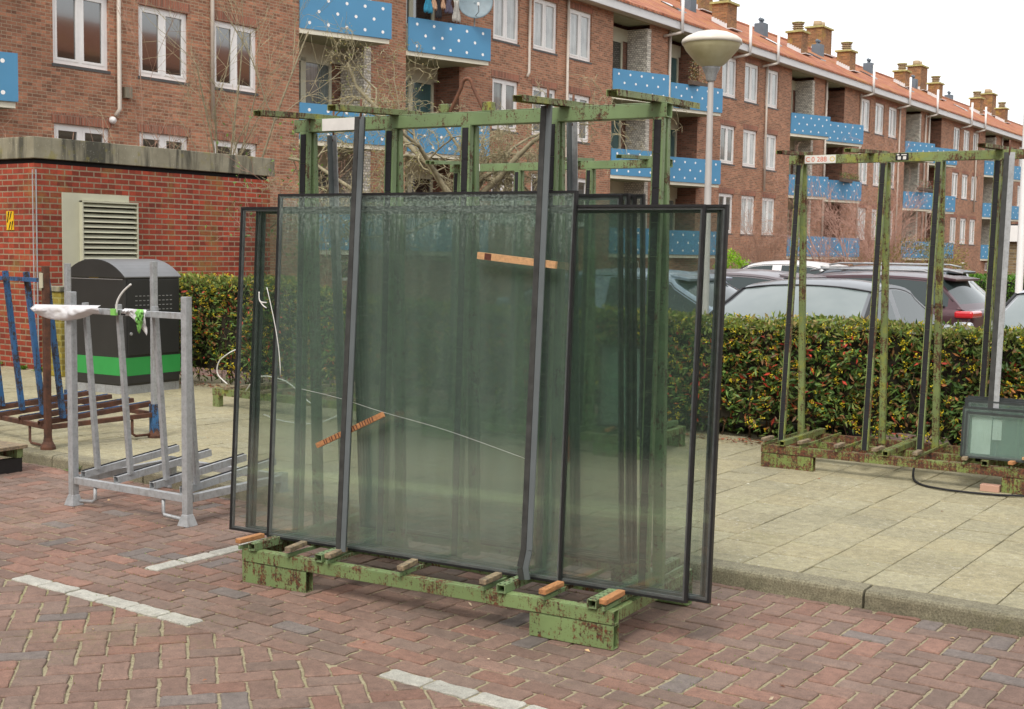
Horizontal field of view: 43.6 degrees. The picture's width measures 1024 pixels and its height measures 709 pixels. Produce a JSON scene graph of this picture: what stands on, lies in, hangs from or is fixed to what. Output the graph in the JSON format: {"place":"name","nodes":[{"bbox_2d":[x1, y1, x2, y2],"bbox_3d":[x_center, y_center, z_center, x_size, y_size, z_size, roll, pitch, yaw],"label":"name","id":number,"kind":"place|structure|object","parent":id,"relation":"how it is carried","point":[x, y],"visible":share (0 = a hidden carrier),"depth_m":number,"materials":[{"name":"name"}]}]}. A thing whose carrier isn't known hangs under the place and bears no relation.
{"place":"outdoors","nodes":[
{"label":"outdoors","id":0,"kind":"place"},
{"bbox_2d":[0,458,1023,708],"bbox_3d":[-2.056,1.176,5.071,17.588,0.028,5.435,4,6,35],"label":"brick paving","id":1,"kind":"structure","parent":0,"point":[28,490],"depth_m":5.28,"materials":[{"name":"brick"}]},
{"bbox_2d":[0,441,27,473],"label":"rack base","id":2,"kind":"object","parent":1,"relation":"on","point":[14,451],"visible":1,"depth_m":8.99,"materials":[{"name":"wood"}]},
{"bbox_2d":[64,292,287,527],"bbox_3d":[-2.065,0.277,7.910,1.082,1.315,0.862,4,5,33],"label":"stillage","id":3,"kind":"object","parent":1,"relation":"on","point":[128,468],"visible":0.98,"depth_m":7.70,"materials":[{"name":"metal"}]},
{"bbox_2d":[30,304,100,320],"bbox_3d":[-2.712,-0.256,7.754,0.630,0.105,0.040,4,6,33],"label":"plastic film","id":4,"kind":"object","parent":3,"relation":"hanging from","point":[64,312],"visible":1,"depth_m":7.76,"materials":[{"name":"white"}]},
{"bbox_2d":[120,308,146,334],"bbox_3d":[-2.194,-0.188,7.426,0.199,0.151,0.039,4,6,35],"label":"plastic film","id":5,"kind":"object","parent":3,"relation":"hanging from","point":[130,312],"visible":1,"depth_m":7.43,"materials":[{"name":"white"}]},
{"bbox_2d":[135,309,143,332],"bbox_3d":[-2.152,-0.190,7.372,0.060,0.141,0.038,4,6,35],"label":"plastic film","id":6,"kind":"object","parent":3,"relation":"hanging from","point":[139,313],"visible":1,"depth_m":7.37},
{"bbox_2d":[0,508,890,707],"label":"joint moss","id":7,"kind":"object","parent":1,"relation":"on","point":[544,694],"visible":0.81,"depth_m":5.29,"materials":[{"name":"green plant"}]},
{"bbox_2d":[235,77,699,650],"bbox_3d":[-0.239,-0.072,5.886,1.998,2.387,0.941,4,5,30],"label":"glass rack","id":8,"kind":"object","parent":1,"relation":"on","point":[591,621],"visible":0.88,"depth_m":5.83,"materials":[{"name":"green metal"}]},
{"bbox_2d":[327,111,349,515],"bbox_3d":[-0.898,-0.197,6.580,0.053,2.113,0.169,4,5,30],"label":"clamp bar","id":9,"kind":"object","parent":8,"relation":"on","point":[336,254],"visible":0.56,"depth_m":6.55,"materials":[{"name":"metal"}]},
{"bbox_2d":[336,99,365,551],"bbox_3d":[-0.736,-0.130,5.909,0.053,2.083,0.174,4,5,30],"label":"clamp bar","id":10,"kind":"object","parent":8,"relation":"attached to","point":[350,327],"visible":0.88,"depth_m":5.89,"materials":[{"name":"metal"}]},
{"bbox_2d":[315,412,384,447],"bbox_3d":[-0.752,0.351,5.930,0.412,0.024,0.020,-25,-9,28],"label":"wooden wedge","id":11,"kind":"object","parent":10,"relation":"attached to","point":[355,427],"visible":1,"depth_m":5.90,"materials":[{"name":"orange wood"}]},
{"bbox_2d":[267,190,578,582],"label":"glazing unit","id":12,"kind":"structure","parent":8,"relation":"attached to","point":[574,221],"depth_m":5.72,"materials":[{"name":"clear glass"}]},
{"bbox_2d":[229,204,706,603],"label":"glazing unit","id":13,"kind":"structure","parent":8,"relation":"attached to","point":[694,401],"depth_m":5.42,"materials":[{"name":"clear glass"}]},
{"bbox_2d":[251,210,722,596],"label":"glazing unit","id":14,"kind":"structure","parent":8,"relation":"attached to","point":[710,404],"depth_m":5.51,"materials":[{"name":"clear glass"}]},
{"bbox_2d":[350,194,623,564],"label":"glazing unit","id":15,"kind":"structure","parent":8,"relation":"attached to","point":[619,198],"depth_m":5.77,"materials":[{"name":"black glass"}]},
{"bbox_2d":[246,204,729,603],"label":"glazing unit","id":16,"kind":"structure","parent":8,"relation":"on","point":[717,399],"depth_m":5.28,"materials":[{"name":"black glass"}]},
{"bbox_2d":[358,193,630,563],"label":"glazing unit","id":17,"kind":"structure","parent":8,"relation":"attached to","point":[627,197],"depth_m":5.72,"materials":[{"name":"black glass"}]},
{"bbox_2d":[360,195,636,562],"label":"glazing unit","id":18,"kind":"structure","parent":8,"relation":"on","point":[633,384],"depth_m":5.76,"materials":[{"name":"black glass"}]},
{"bbox_2d":[362,194,645,560],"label":"glazing unit","id":19,"kind":"structure","parent":8,"relation":"on","point":[642,197],"depth_m":5.83,"materials":[{"name":"black glass"}]},
{"bbox_2d":[517,84,552,579],"bbox_3d":[0.108,-0.089,5.443,0.068,2.105,0.173,4,5,30],"label":"clamp bar","id":20,"kind":"object","parent":8,"relation":"attached to","point":[524,559],"visible":0.99,"depth_m":5.42,"materials":[{"name":"metal"}]},
{"bbox_2d":[477,252,557,268],"bbox_3d":[0.019,-0.405,5.492,0.389,0.030,0.020,9,8,29],"label":"wooden wedge","id":21,"kind":"object","parent":20,"relation":"attached to","point":[510,259],"visible":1,"depth_m":5.49,"materials":[{"name":"brown wood"}]},
{"bbox_2d":[566,94,580,547],"bbox_3d":[0.278,-0.124,5.902,0.053,2.112,0.164,4,5,30],"label":"clamp bar","id":22,"kind":"object","parent":8,"relation":"attached to","point":[574,413],"visible":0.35,"depth_m":5.93,"materials":[{"name":"metal"}]},
{"bbox_2d":[0,366,1023,608],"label":"pavement","id":23,"kind":"structure","parent":0,"point":[892,526],"depth_m":8.09,"materials":[{"name":"concrete"}]},
{"bbox_2d":[39,285,64,376],"bbox_3d":[-5.215,-0.278,14.930,0.400,1.040,0.400,4,6,35],"label":"brick post","id":24,"kind":"object","parent":23,"relation":"on","point":[57,295],"visible":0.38,"depth_m":14.71,"materials":[{"name":"brick"}]},
{"bbox_2d":[0,261,159,449],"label":"stillage","id":25,"kind":"object","parent":23,"relation":"on","point":[45,402],"visible":0.84,"depth_m":9.91,"materials":[{"name":"blue painted steel"},{"name":"rusty brown steel"}]},
{"bbox_2d":[71,259,180,393],"bbox_3d":[-4.113,-0.322,13.561,0.914,1.380,0.784,4,5,31],"label":"waste bin","id":26,"kind":"object","parent":23,"relation":"on","point":[104,283],"visible":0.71,"depth_m":13.23,"materials":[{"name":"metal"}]},
{"bbox_2d":[127,279,178,383],"bbox_3d":[-3.733,-0.251,13.348,0.022,1.065,0.700,4,5,31],"label":"door","id":27,"kind":"structure","parent":26,"relation":"in","point":[138,294],"depth_m":13.28,"materials":[{"name":"metal"}]},
{"bbox_2d":[212,380,429,424],"bbox_3d":[-1.809,0.431,11.973,2.000,0.202,0.870,4,6,36],"label":"rack base","id":28,"kind":"object","parent":23,"relation":"on","point":[412,399],"visible":0.61,"depth_m":11.81,"materials":[{"name":"green metal"}]},
{"bbox_2d":[180,373,791,440],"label":"pavement joints","id":29,"kind":"object","parent":23,"relation":"on","point":[745,433],"depth_m":11.48,"materials":[{"name":"concrete"}]},
{"bbox_2d":[421,154,685,459],"bbox_3d":[0.320,-0.429,10.185,1.984,2.266,0.916,4,5,31],"label":"glass rack","id":30,"kind":"object","parent":23,"relation":"on","point":[510,418],"visible":0.58,"depth_m":10.26,"materials":[{"name":"green metal"}]},
{"bbox_2d":[597,344,639,429],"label":"glazing unit","id":31,"kind":"structure","parent":30,"relation":"attached to","point":[600,389],"depth_m":9.69,"materials":[{"name":"black glass"}]},
{"bbox_2d":[602,348,639,424],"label":"glazing unit","id":32,"kind":"structure","parent":30,"relation":"on","point":[604,378],"depth_m":9.73,"materials":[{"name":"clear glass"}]},
{"bbox_2d":[604,350,639,423],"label":"glazing unit","id":33,"kind":"structure","parent":30,"relation":"attached to","point":[606,387],"depth_m":9.76,"materials":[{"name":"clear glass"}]},
{"bbox_2d":[178,271,1023,450],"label":"hedge","id":34,"kind":"object","parent":23,"relation":"on","point":[835,367],"visible":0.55,"depth_m":10.72,"materials":[{"name":"green plant"}]},
{"bbox_2d":[179,381,1023,468],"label":"leaf litter","id":35,"kind":"object","parent":23,"relation":"on","point":[218,385],"visible":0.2,"depth_m":12.02,"materials":[{"name":"plant"}]},
{"bbox_2d":[761,143,1023,494],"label":"glass rack","id":36,"kind":"object","parent":23,"relation":"on","point":[779,452],"visible":0.97,"depth_m":8.98,"materials":[{"name":"green metal"}]},
{"bbox_2d":[960,406,1023,458],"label":"glazing unit","id":37,"kind":"structure","parent":36,"relation":"on","point":[965,408],"depth_m":8.49,"materials":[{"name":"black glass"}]},
{"bbox_2d":[963,411,1023,462],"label":"glazing unit","id":38,"kind":"structure","parent":36,"relation":"on","point":[981,435],"depth_m":8.45,"materials":[{"name":"clear glass"}]},
{"bbox_2d":[965,397,1023,457],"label":"glazing unit","id":39,"kind":"structure","parent":36,"relation":"on","point":[981,399],"depth_m":8.46,"materials":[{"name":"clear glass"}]},
{"bbox_2d":[967,400,1023,457],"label":"glazing unit","id":40,"kind":"structure","parent":36,"relation":"on","point":[969,402],"depth_m":8.44,"materials":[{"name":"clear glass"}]},
{"bbox_2d":[968,396,1023,456],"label":"glazing unit","id":41,"kind":"structure","parent":36,"relation":"on","point":[1010,399],"depth_m":8.54,"materials":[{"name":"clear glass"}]},
{"bbox_2d":[985,140,1014,455],"bbox_3d":[3.231,-0.371,8.460,0.070,2.084,0.213,4,5,33],"label":"clamp bar","id":42,"kind":"object","parent":36,"relation":"attached to","point":[1001,275],"visible":1,"depth_m":8.44,"materials":[{"name":"metal"}]},
{"bbox_2d":[912,468,1023,496],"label":"hose","id":43,"kind":"object","parent":23,"relation":"on","point":[960,491],"visible":0.93,"depth_m":8.28,"materials":[{"name":"black rubber"}]},
{"bbox_2d":[980,483,1000,492],"bbox_3d":[3.135,0.873,8.384,0.120,0.045,0.070,4,6,35],"label":"brick piece","id":44,"kind":"object","parent":23,"relation":"on","point":[989,487],"visible":1,"depth_m":8.36,"materials":[{"name":"brick"}]},
{"bbox_2d":[180,304,1023,451],"bbox_3d":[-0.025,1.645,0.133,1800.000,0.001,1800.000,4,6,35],"label":"ground","id":45,"kind":"structure","parent":0,"point":[419,391],"depth_m":14.39,"materials":[{"name":"soil"}]},
{"bbox_2d":[0,61,246,148],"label":"young tree","id":46,"kind":"object","parent":45,"relation":"on","point":[134,113],"visible":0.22,"depth_m":21.23,"materials":[{"name":"plant"}]},
{"bbox_2d":[0,136,274,368],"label":"brick kiosk","id":47,"kind":"object","parent":45,"relation":"on","point":[63,201],"visible":0.6,"depth_m":16.36,"materials":[{"name":"brick"}]},
{"bbox_2d":[79,0,221,151],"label":"young tree","id":48,"kind":"object","parent":45,"relation":"on","point":[150,79],"visible":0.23,"depth_m":19.30,"materials":[{"name":"plant"}]},
{"bbox_2d":[77,0,370,233],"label":"young tree","id":49,"kind":"object","parent":45,"relation":"on","point":[233,134],"visible":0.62,"depth_m":19.65,"materials":[{"name":"brown plant"}]},
{"bbox_2d":[205,116,382,288],"bbox_3d":[-2.770,-1.499,17.257,2.635,3.439,1.849,1,5,3],"label":"bare shrub","id":50,"kind":"object","parent":45,"relation":"on","point":[246,235],"visible":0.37,"depth_m":17.35,"materials":[{"name":"brown plant"}]},
{"bbox_2d":[245,22,687,395],"bbox_3d":[-0.671,-1.702,14.865,4.823,4.291,3.194,1,5,-3],"label":"hazel tree","id":51,"kind":"object","parent":45,"relation":"on","point":[420,156],"visible":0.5,"depth_m":14.58,"materials":[{"name":"brown plant"}]},
{"bbox_2d":[0,0,1022,306],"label":"apartment building","id":52,"kind":"structure","parent":45,"relation":"on","point":[806,88],"depth_m":39.68,"materials":[{"name":"brick"}]},
{"bbox_2d":[51,111,111,142],"bbox_3d":[-8.904,-4.001,26.458,0.130,1.870,1.480,4,6,35],"label":"window","id":53,"kind":"structure","parent":52,"relation":"in","point":[63,131],"depth_m":26.35,"materials":[{"name":"white paint"}]},
{"bbox_2d":[52,0,110,73],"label":"window","id":54,"kind":"structure","parent":52,"relation":"in","point":[79,26],"depth_m":26.27,"materials":[{"name":"glass"}]},
{"bbox_2d":[136,0,189,85],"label":"window","id":55,"kind":"structure","parent":52,"relation":"in","point":[172,65],"depth_m":27.98,"materials":[{"name":"white paint"}]},
{"bbox_2d":[137,121,190,149],"bbox_3d":[-7.690,-4.124,28.204,0.130,1.870,1.480,4,6,35],"label":"window","id":56,"kind":"structure","parent":52,"relation":"in","point":[163,141],"depth_m":28.10,"materials":[{"name":"white paint"}]},
{"bbox_2d":[212,130,258,156],"bbox_3d":[-6.493,-4.245,29.925,0.130,1.870,1.480,4,6,35],"label":"window","id":57,"kind":"structure","parent":52,"relation":"in","point":[221,135],"depth_m":29.84,"materials":[{"name":"white paint"}]},
{"bbox_2d":[214,10,258,95],"bbox_3d":[-6.452,-6.976,29.705,0.130,1.790,1.480,4,6,35],"label":"window","id":58,"kind":"structure","parent":52,"relation":"in","point":[247,72],"depth_m":29.70,"materials":[{"name":"white paint"}]},
{"bbox_2d":[459,0,492,26],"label":"satellite dish","id":59,"kind":"object","parent":52,"relation":"attached to","point":[474,9],"visible":1,"depth_m":35.77,"materials":[{"name":"metal"}]},
{"bbox_2d":[490,161,513,224],"bbox_3d":[-0.285,-4.872,38.850,0.130,1.870,1.480,4,6,35],"label":"window","id":60,"kind":"structure","parent":52,"relation":"in","point":[495,217],"depth_m":38.86,"materials":[{"name":"white paint"}]},
{"bbox_2d":[491,69,519,133],"bbox_3d":[-0.244,-7.603,38.630,0.130,1.790,1.480,4,6,35],"label":"window","id":61,"kind":"structure","parent":52,"relation":"in","point":[502,90],"depth_m":38.61,"materials":[{"name":"white paint"}]},
{"bbox_2d":[492,0,519,46],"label":"window","id":62,"kind":"structure","parent":52,"relation":"in","point":[505,12],"depth_m":38.48,"materials":[{"name":"white paint"}]},
{"bbox_2d":[530,171,536,225],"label":"window","id":63,"kind":"structure","parent":52,"relation":"in","point":[533,202],"depth_m":40.26,"materials":[{"name":"white paint"}]},
{"bbox_2d":[531,78,557,136],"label":"window","id":64,"kind":"structure","parent":52,"relation":"in","point":[543,83],"depth_m":40.26,"materials":[{"name":"white paint"}]},
{"bbox_2d":[533,0,558,55],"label":"window","id":65,"kind":"structure","parent":52,"relation":"in","point":[544,26],"depth_m":40.21,"materials":[{"name":"white paint"}]},
{"bbox_2d":[566,171,585,227],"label":"window","id":66,"kind":"structure","parent":52,"relation":"in","point":[581,182],"depth_m":42.58,"materials":[{"name":"white paint"}]},
{"bbox_2d":[568,86,591,144],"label":"window","id":67,"kind":"structure","parent":52,"relation":"in","point":[575,90],"depth_m":42.28,"materials":[{"name":"white paint"}]},
{"bbox_2d":[569,1,592,64],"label":"window","id":68,"kind":"structure","parent":52,"relation":"in","point":[579,47],"depth_m":41.89,"materials":[{"name":"white paint"}]},
{"bbox_2d":[688,60,707,86],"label":"flower box","id":69,"kind":"object","parent":52,"relation":"attached to","point":[695,82],"visible":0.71,"depth_m":47.75,"materials":[{"name":"brown plant"}]},
{"bbox_2d":[718,187,734,234],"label":"window","id":70,"kind":"structure","parent":52,"relation":"in","point":[724,198],"depth_m":51.74,"materials":[{"name":"white paint"}]},
{"bbox_2d":[720,118,735,165],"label":"window","id":71,"kind":"structure","parent":52,"relation":"in","point":[727,132],"depth_m":51.38,"materials":[{"name":"white paint"}]},
{"bbox_2d":[722,53,737,99],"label":"window","id":72,"kind":"structure","parent":52,"relation":"in","point":[729,69],"depth_m":51.29,"materials":[{"name":"white paint"}]},
{"bbox_2d":[740,190,755,235],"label":"window","id":73,"kind":"structure","parent":52,"relation":"in","point":[750,205],"depth_m":53.32,"materials":[{"name":"white paint"}]},
{"bbox_2d":[742,123,757,168],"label":"window","id":74,"kind":"structure","parent":52,"relation":"in","point":[749,137],"depth_m":53.12,"materials":[{"name":"white paint"}]},
{"bbox_2d":[744,57,759,105],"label":"window","id":75,"kind":"structure","parent":52,"relation":"in","point":[751,71],"depth_m":52.92,"materials":[{"name":"white paint"}]},
{"bbox_2d":[761,192,775,236],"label":"window","id":76,"kind":"structure","parent":52,"relation":"in","point":[767,206],"depth_m":55.05,"materials":[{"name":"white paint"}]},
{"bbox_2d":[763,128,777,171],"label":"window","id":77,"kind":"structure","parent":52,"relation":"in","point":[771,139],"depth_m":54.97,"materials":[{"name":"white paint"}]},
{"bbox_2d":[765,63,779,110],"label":"window","id":78,"kind":"structure","parent":52,"relation":"in","point":[773,76],"depth_m":54.78,"materials":[{"name":"white paint"}]},
{"bbox_2d":[839,173,859,182],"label":"flower box","id":79,"kind":"object","parent":52,"relation":"on","point":[847,180],"visible":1,"depth_m":60.83,"materials":[{"name":"brown plant"}]},
{"bbox_2d":[857,203,866,240],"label":"window","id":80,"kind":"structure","parent":52,"relation":"in","point":[862,204],"depth_m":64.57,"materials":[{"name":"white paint"}]},
{"bbox_2d":[859,153,867,185],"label":"window","id":81,"kind":"structure","parent":52,"relation":"in","point":[863,177],"depth_m":64.55,"materials":[{"name":"white paint"}]},
{"bbox_2d":[861,93,870,132],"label":"window","id":82,"kind":"structure","parent":52,"relation":"in","point":[865,103],"depth_m":64.28,"materials":[{"name":"white paint"}]},
{"bbox_2d":[875,98,884,136],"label":"window","id":83,"kind":"structure","parent":52,"relation":"in","point":[879,107],"depth_m":65.89,"materials":[{"name":"white paint"}]},
{"bbox_2d":[888,102,897,139],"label":"window","id":84,"kind":"structure","parent":52,"relation":"in","point":[892,111],"depth_m":67.60,"materials":[{"name":"white paint"}]},
{"bbox_2d":[949,214,956,243],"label":"window","id":85,"kind":"structure","parent":52,"relation":"in","point":[952,220],"depth_m":77.72,"materials":[{"name":"white paint"}]},
{"bbox_2d":[951,168,958,198],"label":"window","id":86,"kind":"structure","parent":52,"relation":"in","point":[954,175],"depth_m":77.50,"materials":[{"name":"white paint"}]},
{"bbox_2d":[953,123,960,150],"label":"window","id":87,"kind":"structure","parent":52,"relation":"in","point":[956,130],"depth_m":77.28,"materials":[{"name":"white paint"}]},
{"bbox_2d":[959,214,966,244],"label":"window","id":88,"kind":"structure","parent":52,"relation":"in","point":[962,221],"depth_m":79.46,"materials":[{"name":"white paint"}]},
{"bbox_2d":[961,170,968,200],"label":"window","id":89,"kind":"structure","parent":52,"relation":"in","point":[964,177],"depth_m":79.26,"materials":[{"name":"white paint"}]},
{"bbox_2d":[963,127,970,150],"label":"window","id":90,"kind":"structure","parent":52,"relation":"in","point":[966,133],"depth_m":79.05,"materials":[{"name":"white paint"}]},
{"bbox_2d":[969,216,975,245],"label":"window","id":91,"kind":"structure","parent":52,"relation":"in","point":[972,222],"depth_m":81.22,"materials":[{"name":"white paint"}]},
{"bbox_3d":[-1.883,-9.800,34.966,0.007,0.008,1.900,4,6,35],"label":"washing line","id":92,"kind":"object","parent":52,"relation":"attached to","visible":0},
{"bbox_2d":[452,0,460,22],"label":"laundry","id":93,"kind":"object","parent":92,"relation":"hanging from","point":[456,16],"visible":1,"depth_m":35.46,"materials":[{"name":"fabric"}]},
{"bbox_2d":[0,447,1023,636],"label":"kerb","id":94,"kind":"structure","parent":45,"relation":"on","point":[958,612],"depth_m":6.10,"materials":[{"name":"concrete"}]},
{"bbox_2d":[482,268,738,322],"bbox_3d":[1.125,-0.326,15.605,4.204,1.475,2.110,4,6,35],"label":"parked car","id":95,"kind":"object","parent":45,"relation":"on","point":[682,290],"visible":0.11,"depth_m":14.66,"materials":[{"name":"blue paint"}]},
{"bbox_2d":[682,30,741,424],"bbox_3d":[1.869,-1.195,12.281,0.570,3.764,0.570,3,5,25],"label":"street lamp","id":96,"kind":"object","parent":45,"relation":"on","point":[710,52],"visible":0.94,"depth_m":12.10,"materials":[{"name":"metal"}]},
{"bbox_2d":[712,248,749,268],"bbox_3d":[5.894,-1.891,33.942,1.362,1.907,1.359,4,6,35],"label":"lime bush","id":97,"kind":"object","parent":45,"relation":"on","point":[735,261],"visible":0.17,"depth_m":33.78,"materials":[{"name":"green plant"}]},
{"bbox_2d":[689,269,825,288],"bbox_3d":[2.959,-0.541,18.768,4.404,1.450,2.110,4,6,35],"label":"parked car","id":98,"kind":"object","parent":45,"relation":"on","point":[743,278],"visible":0.03,"depth_m":17.77,"materials":[{"name":"paint"}]},
{"bbox_2d":[681,174,841,267],"bbox_3d":[7.363,-3.407,38.354,4.913,4.164,2.752,2,5,10],"label":"bare shrub","id":99,"kind":"object","parent":45,"relation":"on","point":[759,259],"visible":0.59,"depth_m":38.40,"materials":[{"name":"plant"}]},
{"bbox_2d":[740,260,847,273],"bbox_3d":[5.514,-1.222,27.070,4.204,1.550,2.090,4,6,35],"label":"parked car","id":100,"kind":"object","parent":45,"relation":"on","point":[781,265],"visible":0.05,"depth_m":26.26,"materials":[{"name":"white paint"}]},
{"bbox_2d":[667,278,952,436],"bbox_3d":[2.996,-0.038,12.656,2.110,1.430,4.004,4,6,35],"label":"parked car","id":101,"kind":"object","parent":45,"relation":"on","point":[847,298],"visible":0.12,"depth_m":12.20,"materials":[{"name":"paint"}]},
{"bbox_2d":[739,117,980,265],"bbox_3d":[8.494,-3.321,31.543,4.697,5.133,6.392,4,6,35],"label":"bare shrub","id":102,"kind":"object","parent":45,"relation":"on","point":[866,256],"visible":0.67,"depth_m":31.34,"materials":[{"name":"plant"}]},
{"bbox_2d":[816,262,985,294],"bbox_3d":[6.129,-0.875,22.884,4.604,1.548,2.170,4,6,35],"label":"parked car","id":103,"kind":"object","parent":45,"relation":"on","point":[907,266],"visible":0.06,"depth_m":22.05,"materials":[{"name":"paint"}]},
{"bbox_2d":[810,267,992,327],"bbox_3d":[5.101,-0.609,19.835,4.554,1.478,2.130,4,6,37],"label":"parked car","id":104,"kind":"object","parent":45,"relation":"on","point":[963,299],"visible":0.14,"depth_m":18.41,"materials":[{"name":"red paint"}]},
{"bbox_2d":[868,234,970,274],"bbox_3d":[10.022,-1.846,31.484,2.714,2.231,3.070,4,6,35],"label":"forsythia bush","id":105,"kind":"object","parent":45,"relation":"on","point":[926,252],"visible":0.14,"depth_m":31.20,"materials":[{"name":"brown plant"}]},
{"bbox_2d":[948,290,1023,446],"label":"parked car","id":106,"kind":"object","parent":45,"relation":"on","point":[1014,311],"visible":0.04,"depth_m":11.36,"materials":[{"name":"silver paint"}]},
{"bbox_2d":[968,272,1023,301],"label":"box hedge","id":107,"kind":"object","parent":45,"relation":"on","point":[1010,291],"visible":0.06,"depth_m":26.63,"materials":[{"name":"green plant"}]},
{"bbox_2d":[1015,115,1023,292],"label":"street lamp","id":108,"kind":"object","parent":45,"relation":"on","point":[1019,266],"visible":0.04,"depth_m":16.94,"materials":[{"name":"metal"}]},
{"bbox_2d":[713,0,1023,124],"label":"sky","id":109,"kind":"structure","parent":0,"point":[973,45],"materials":[{"name":"white"}]},
{"bbox_2d":[1008,224,1023,280],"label":"garage","id":110,"kind":"structure","parent":0,"point":[1012,249],"depth_m":33.69,"materials":[{"name":"white brick"}]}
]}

